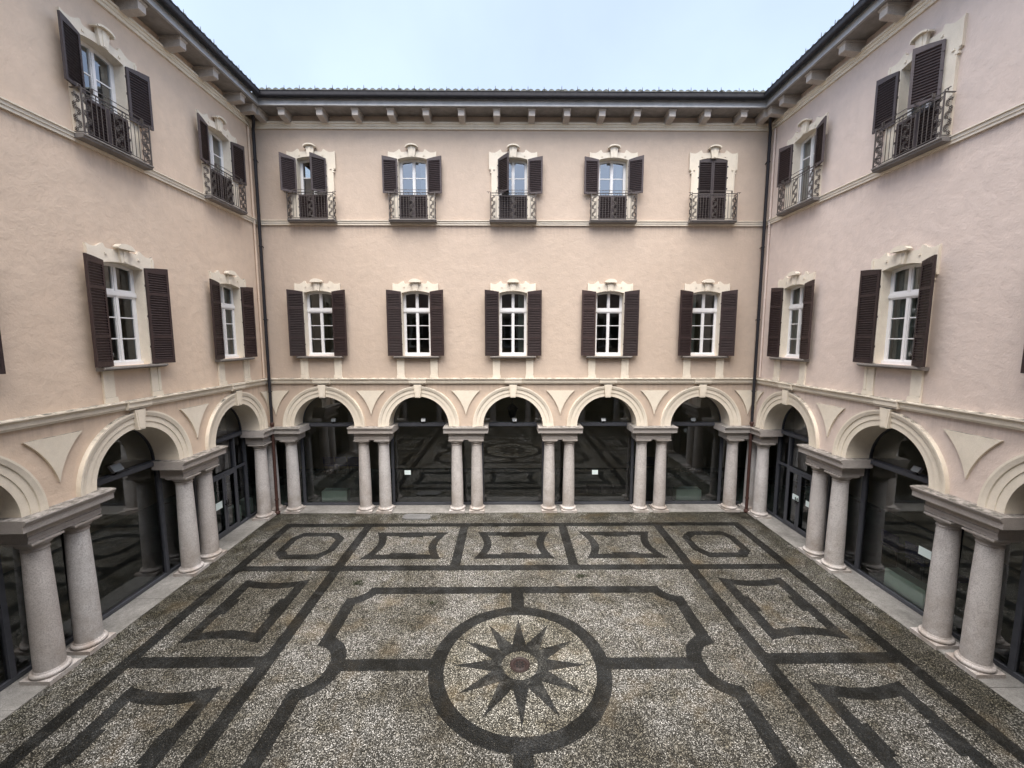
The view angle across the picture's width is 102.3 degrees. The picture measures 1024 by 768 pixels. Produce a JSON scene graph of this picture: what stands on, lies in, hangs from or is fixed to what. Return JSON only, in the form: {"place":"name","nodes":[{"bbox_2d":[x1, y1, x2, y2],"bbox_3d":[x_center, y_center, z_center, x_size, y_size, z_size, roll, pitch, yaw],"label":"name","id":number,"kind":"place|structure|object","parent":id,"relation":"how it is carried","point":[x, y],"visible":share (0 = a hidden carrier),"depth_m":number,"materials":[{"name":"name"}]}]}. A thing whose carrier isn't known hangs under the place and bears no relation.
{"place":"outdoors","nodes":[
{"label":"outdoors","id":0,"kind":"place"},
{"bbox_2d":[0,505,256,682],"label":"interior floor","id":1,"kind":"structure","parent":0,"point":[127,552],"depth_m":11.28,"materials":[{"name":"black stone"}]},
{"bbox_2d":[228,505,241,524],"bbox_3d":[-9.375,4.401,13.880,0.300,0.560,0.352,0,6,-1],"label":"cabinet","id":2,"kind":"object","parent":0,"point":[231,515],"visible":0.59,"depth_m":13.72,"materials":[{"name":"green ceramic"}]},
{"bbox_2d":[239,497,253,515],"bbox_3d":[-9.401,4.332,14.526,0.340,0.560,0.352,0,6,-1],"label":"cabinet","id":3,"kind":"object","parent":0,"point":[242,502],"visible":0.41,"depth_m":14.38,"materials":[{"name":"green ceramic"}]},
{"bbox_2d":[150,467,868,505],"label":"interior floor","id":4,"kind":"structure","parent":0,"point":[435,484],"depth_m":17.70,"materials":[{"name":"black stone"}]},
{"bbox_2d":[323,457,337,474],"bbox_3d":[-8.351,3.708,18.987,0.480,0.842,0.508,0,6,-1],"label":"chair","id":5,"kind":"object","parent":4,"relation":"on","point":[328,461],"visible":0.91,"depth_m":18.75,"materials":[{"name":"black fabric"}]},
{"bbox_2d":[322,488,350,501],"bbox_3d":[-6.671,4.241,15.647,0.950,0.500,0.332,0,6,-1],"label":"cabinet","id":6,"kind":"object","parent":4,"relation":"on","point":[336,494],"visible":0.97,"depth_m":15.49,"materials":[{"name":"green ceramic"}]},
{"bbox_2d":[335,457,349,474],"bbox_3d":[-7.791,3.708,18.991,0.480,0.842,0.508,0,6,-1],"label":"chair","id":7,"kind":"object","parent":4,"relation":"on","point":[340,461],"visible":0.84,"depth_m":18.75,"materials":[{"name":"black fabric"}]},
{"bbox_2d":[347,457,358,474],"bbox_3d":[-7.231,3.707,18.997,0.480,0.842,0.508,0,6,-1],"label":"chair","id":8,"kind":"object","parent":4,"relation":"on","point":[353,461],"visible":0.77,"depth_m":18.75,"materials":[{"name":"black fabric"}]},
{"bbox_2d":[574,485,585,492],"bbox_3d":[2.644,4.064,16.256,0.480,0.320,0.530,0,6,-1],"label":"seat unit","id":9,"kind":"object","parent":4,"relation":"on","point":[579,488],"visible":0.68,"depth_m":15.99,"materials":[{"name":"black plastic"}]},
{"bbox_2d":[600,485,612,492],"bbox_3d":[3.684,4.063,16.265,0.480,0.320,0.530,0,6,-1],"label":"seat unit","id":10,"kind":"object","parent":4,"relation":"on","point":[606,488],"visible":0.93,"depth_m":16.00,"materials":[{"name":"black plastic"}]},
{"bbox_2d":[613,485,626,492],"bbox_3d":[4.204,4.063,16.269,0.480,0.320,0.530,0,6,-1],"label":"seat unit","id":11,"kind":"object","parent":4,"relation":"on","point":[619,488],"visible":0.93,"depth_m":16.00,"materials":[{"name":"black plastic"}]},
{"bbox_2d":[627,457,634,474],"bbox_3d":[5.599,3.706,19.011,0.480,0.842,0.508,0,6,-1],"label":"chair","id":12,"kind":"object","parent":4,"relation":"on","point":[628,463],"visible":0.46,"depth_m":18.86,"materials":[{"name":"black plastic"}]},
{"bbox_2d":[646,457,653,474],"bbox_3d":[6.219,3.705,19.016,0.480,0.842,0.508,0,6,-1],"label":"chair","id":13,"kind":"object","parent":4,"relation":"on","point":[649,461],"visible":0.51,"depth_m":18.77,"materials":[{"name":"black plastic"}]},
{"bbox_2d":[673,486,700,500],"bbox_3d":[6.698,4.226,15.785,0.950,0.500,0.332,0,6,-1],"label":"cabinet","id":14,"kind":"object","parent":4,"relation":"on","point":[687,493],"visible":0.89,"depth_m":15.62,"materials":[{"name":"green ceramic"}]},
{"bbox_2d":[0,512,1023,767],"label":"pebble paving","id":15,"kind":"structure","parent":0,"point":[670,718],"depth_m":7.73,"materials":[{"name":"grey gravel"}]},
{"bbox_2d":[0,0,276,691],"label":"wing","id":16,"kind":"structure","parent":15,"relation":"on","point":[132,337],"depth_m":8.88,"materials":[{"name":"beige paint"}]},
{"bbox_2d":[0,332,5,373],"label":"window","id":17,"kind":"structure","parent":16,"relation":"in","point":[2,364],"depth_m":6.62,"materials":[{"name":"white paint"}]},
{"bbox_2d":[56,6,153,160],"bbox_3d":[-8.423,-6.059,8.491,0.451,2.370,1.929,0,6,-1],"label":"window","id":18,"kind":"structure","parent":16,"relation":"in","point":[128,87],"depth_m":8.51,"materials":[{"name":"white paint"}]},
{"bbox_2d":[107,463,128,474],"bbox_3d":[-8.925,1.911,9.405,0.156,0.236,0.466,0,6,-1],"label":"floodlight","id":19,"kind":"object","parent":16,"relation":"attached to","point":[115,468],"visible":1,"depth_m":9.27,"materials":[{"name":"metal"}]},
{"bbox_2d":[83,242,175,403],"bbox_3d":[-8.415,-1.326,9.001,0.467,3.350,1.921,0,6,0],"label":"window","id":20,"kind":"structure","parent":16,"relation":"in","point":[148,293],"depth_m":9.18,"materials":[{"name":"white paint"}]},
{"bbox_2d":[216,501,222,510],"bbox_3d":[-8.981,3.737,12.641,0.004,0.220,0.280,0,6,-1],"label":"notice","id":21,"kind":"object","parent":16,"relation":"attached to","point":[219,506],"visible":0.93,"depth_m":12.65,"materials":[{"name":"paper"}]},
{"bbox_2d":[213,475,227,536],"bbox_3d":[-8.972,3.787,12.694,0.083,1.840,0.534,0,6,-1],"label":"door","id":22,"kind":"structure","parent":16,"relation":"in","point":[221,477],"depth_m":12.89,"materials":[{"name":"black metal"}]},
{"bbox_2d":[195,109,246,207],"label":"window","id":23,"kind":"structure","parent":16,"relation":"in","point":[231,154],"depth_m":12.00,"materials":[{"name":"white paint"}]},
{"bbox_2d":[224,470,238,530],"bbox_3d":[-8.977,3.728,13.237,0.083,1.840,0.534,0,6,-1],"label":"door","id":24,"kind":"structure","parent":16,"relation":"in","point":[234,473],"depth_m":13.27,"materials":[{"name":"black metal"}]},
{"bbox_2d":[208,270,257,385],"bbox_3d":[-8.543,-1.691,12.382,0.570,3.350,1.941,0,6,-1],"label":"window","id":25,"kind":"structure","parent":16,"relation":"in","point":[241,306],"depth_m":12.72,"materials":[{"name":"white paint"}]},
{"bbox_2d":[351,579,364,585],"bbox_3d":[-3.898,5.030,10.441,0.373,0.056,0.298,0,6,-1],"label":"weed","id":26,"kind":"object","parent":15,"relation":"on","point":[358,582],"visible":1,"depth_m":10.42,"materials":[{"name":"green plant"}]},
{"bbox_2d":[402,514,429,519],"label":"stone slab","id":27,"kind":"structure","parent":15,"relation":"on","point":[416,516],"depth_m":14.23,"materials":[{"name":"grey stone"}]},
{"bbox_2d":[225,85,794,513],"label":"wing","id":28,"kind":"structure","parent":15,"relation":"on","point":[566,270],"depth_m":13.96,"materials":[{"name":"beige paint"}]},
{"bbox_2d":[278,143,335,218],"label":"window","id":29,"kind":"structure","parent":28,"relation":"in","point":[323,163],"depth_m":13.44,"materials":[{"name":"white paint"}]},
{"bbox_2d":[286,278,347,377],"bbox_3d":[-6.550,-1.872,14.056,1.911,3.350,0.517,0,6,-1],"label":"window","id":30,"kind":"structure","parent":28,"relation":"in","point":[299,310],"depth_m":13.96,"materials":[{"name":"white paint"}]},
{"bbox_2d":[404,470,410,474],"bbox_3d":[-3.869,3.281,15.285,0.230,0.170,0.004,0,6,-1],"label":"notice","id":31,"kind":"object","parent":28,"relation":"attached to","point":[407,472],"visible":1,"depth_m":15.28,"materials":[{"name":"paper"}]},
{"bbox_2d":[381,143,441,218],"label":"window","id":32,"kind":"structure","parent":28,"relation":"in","point":[392,164],"depth_m":13.53,"materials":[{"name":"white paint"}]},
{"bbox_2d":[386,278,443,377],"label":"window","id":33,"kind":"structure","parent":28,"relation":"in","point":[396,309],"depth_m":14.00,"materials":[{"name":"white paint"}]},
{"bbox_2d":[507,398,517,417],"bbox_3d":[0.017,0.621,16.630,0.480,1.500,0.416,0,6,-1],"label":"lantern","id":34,"kind":"object","parent":28,"relation":"hanging from","point":[512,408],"visible":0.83,"depth_m":16.57,"materials":[{"name":"black metal"}]},
{"bbox_2d":[485,279,541,377],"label":"window","id":35,"kind":"structure","parent":28,"relation":"in","point":[529,310],"depth_m":14.06,"materials":[{"name":"white paint"}]},
{"bbox_2d":[489,144,542,218],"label":"window","id":36,"kind":"structure","parent":28,"relation":"in","point":[499,161],"depth_m":13.54,"materials":[{"name":"white paint"}]},
{"bbox_2d":[601,418,611,422],"bbox_3d":[3.462,1.332,15.035,0.421,0.179,0.120,0,6,-1],"label":"floodlight","id":37,"kind":"object","parent":28,"relation":"attached to","point":[603,420],"visible":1,"depth_m":15.03,"materials":[{"name":"metal"}]},
{"bbox_2d":[581,279,639,377],"bbox_3d":[3.333,-1.886,14.182,1.938,3.350,0.438,0,6,-1],"label":"window","id":38,"kind":"structure","parent":28,"relation":"in","point":[628,310],"depth_m":14.08,"materials":[{"name":"white paint"}]},
{"bbox_2d":[584,144,643,218],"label":"window","id":39,"kind":"structure","parent":28,"relation":"in","point":[629,176],"depth_m":13.58,"materials":[{"name":"white paint"}]},
{"bbox_2d":[678,279,737,377],"bbox_3d":[6.634,-1.893,14.255,1.899,3.350,0.641,0,6,2],"label":"window","id":40,"kind":"structure","parent":28,"relation":"in","point":[724,311],"depth_m":14.08,"materials":[{"name":"white paint"}]},
{"bbox_2d":[689,144,737,219],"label":"window","id":41,"kind":"structure","parent":28,"relation":"in","point":[713,172],"depth_m":13.64,"materials":[{"name":"white paint"}]},
{"bbox_2d":[510,657,529,672],"bbox_3d":[0.149,5.334,7.836,0.384,0.016,0.384,0,6,-1],"label":"drain grate","id":42,"kind":"object","parent":15,"relation":"on","point":[519,664],"visible":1,"depth_m":7.83,"materials":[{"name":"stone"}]},
{"bbox_2d":[748,0,1023,683],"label":"wing","id":43,"kind":"structure","parent":15,"relation":"on","point":[891,344],"depth_m":9.04,"materials":[{"name":"beige paint"}]},
{"bbox_2d":[767,271,815,384],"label":"window","id":44,"kind":"structure","parent":43,"relation":"in","point":[782,305],"depth_m":12.86,"materials":[{"name":"white paint"}]},
{"bbox_2d":[784,468,799,528],"bbox_3d":[9.075,3.711,13.396,0.083,1.840,0.534,0,6,-1],"label":"door","id":45,"kind":"structure","parent":43,"relation":"in","point":[787,493],"depth_m":13.49,"materials":[{"name":"black metal"}]},
{"bbox_2d":[792,493,798,500],"bbox_3d":[9.086,3.635,13.214,0.004,0.180,0.280,0,6,-1],"label":"notice","id":46,"kind":"object","parent":43,"relation":"attached to","point":[794,496],"visible":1,"depth_m":13.25,"materials":[{"name":"paper"}]},
{"bbox_2d":[776,112,828,209],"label":"window","id":47,"kind":"structure","parent":43,"relation":"in","point":[791,159],"depth_m":12.36,"materials":[{"name":"white paint"}]},
{"bbox_2d":[796,473,811,535],"bbox_3d":[9.080,3.770,12.853,0.083,1.840,0.534,0,6,-1],"label":"door","id":48,"kind":"structure","parent":43,"relation":"in","point":[801,475],"depth_m":13.04,"materials":[{"name":"black metal"}]},
{"bbox_2d":[853,244,941,402],"bbox_3d":[8.626,-1.344,9.167,0.672,3.350,1.916,0,6,-1],"label":"window","id":49,"kind":"structure","parent":43,"relation":"in","point":[877,296],"depth_m":9.41,"materials":[{"name":"white paint"}]},
{"bbox_2d":[910,466,928,478],"bbox_3d":[9.092,1.962,9.136,0.128,0.192,0.431,0,6,-1],"label":"floodlight","id":50,"kind":"object","parent":43,"relation":"attached to","point":[917,470],"visible":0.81,"depth_m":9.22,"materials":[{"name":"metal"}]},
{"bbox_2d":[872,13,967,163],"bbox_3d":[8.514,-6.085,8.732,0.584,2.370,1.761,0,6,-1],"label":"window","id":51,"kind":"structure","parent":43,"relation":"in","point":[919,74],"depth_m":8.46,"materials":[{"name":"brown paint"}]},
{"bbox_2d":[918,546,931,559],"bbox_3d":[9.198,3.758,9.185,0.004,0.190,0.280,0,6,-1],"label":"notice","id":52,"kind":"object","parent":43,"relation":"attached to","point":[924,552],"visible":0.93,"depth_m":9.19,"materials":[{"name":"paper"}]},
{"bbox_2d":[1020,349,1023,372],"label":"window","id":53,"kind":"structure","parent":43,"relation":"in","point":[1022,365],"depth_m":6.79,"materials":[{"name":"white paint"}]},
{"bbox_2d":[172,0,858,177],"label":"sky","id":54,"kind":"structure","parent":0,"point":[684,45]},
{"bbox_2d":[767,503,1023,674],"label":"interior floor","id":55,"kind":"structure","parent":0,"point":[874,564],"depth_m":11.69,"materials":[{"name":"black stone"}]},
{"bbox_2d":[881,529,910,565],"bbox_3d":[10.653,4.526,11.413,0.508,0.842,0.480,0,6,-1],"label":"chair","id":56,"kind":"object","parent":55,"relation":"on","point":[890,540],"visible":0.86,"depth_m":11.34,"materials":[{"name":"black fabric"}]},
{"bbox_2d":[884,567,926,609],"bbox_3d":[9.476,4.868,9.830,0.312,0.500,1.000,0,6,-1],"label":"cabinet","id":57,"kind":"object","parent":55,"relation":"on","point":[907,586],"visible":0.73,"depth_m":9.79,"materials":[{"name":"green ceramic"}]},
{"bbox_2d":[905,541,930,580],"bbox_3d":[10.660,4.601,10.717,0.508,0.842,0.480,0,6,-1],"label":"chair","id":58,"kind":"object","parent":55,"relation":"on","point":[911,550],"visible":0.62,"depth_m":10.68,"materials":[{"name":"black fabric"}]},
{"bbox_2d":[958,574,968,597],"bbox_3d":[10.666,4.676,10.021,0.508,0.842,0.480,0,6,-1],"label":"chair","id":59,"kind":"object","parent":55,"relation":"on","point":[962,579],"visible":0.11,"depth_m":9.82,"materials":[{"name":"black fabric"}]},
{"label":"ground","id":60,"kind":"structure","parent":0,"visible":0},
{"bbox_2d":[0,506,286,721],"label":"stone border","id":61,"kind":"object","parent":60,"relation":"on","point":[14,696],"visible":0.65,"depth_m":9.40,"materials":[{"name":"grey stone"}]},
{"bbox_2d":[280,504,743,513],"bbox_3d":[0.035,4.568,15.079,16.714,0.045,0.731,0,6,-1],"label":"stone border","id":62,"kind":"object","parent":60,"relation":"on","point":[531,508],"visible":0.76,"depth_m":15.06,"materials":[{"name":"grey stone"}]},
{"bbox_2d":[757,513,1023,711],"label":"stone border","id":63,"kind":"object","parent":60,"relation":"on","point":[1009,688],"visible":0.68,"depth_m":9.61,"materials":[{"name":"grey stone"}]}
]}

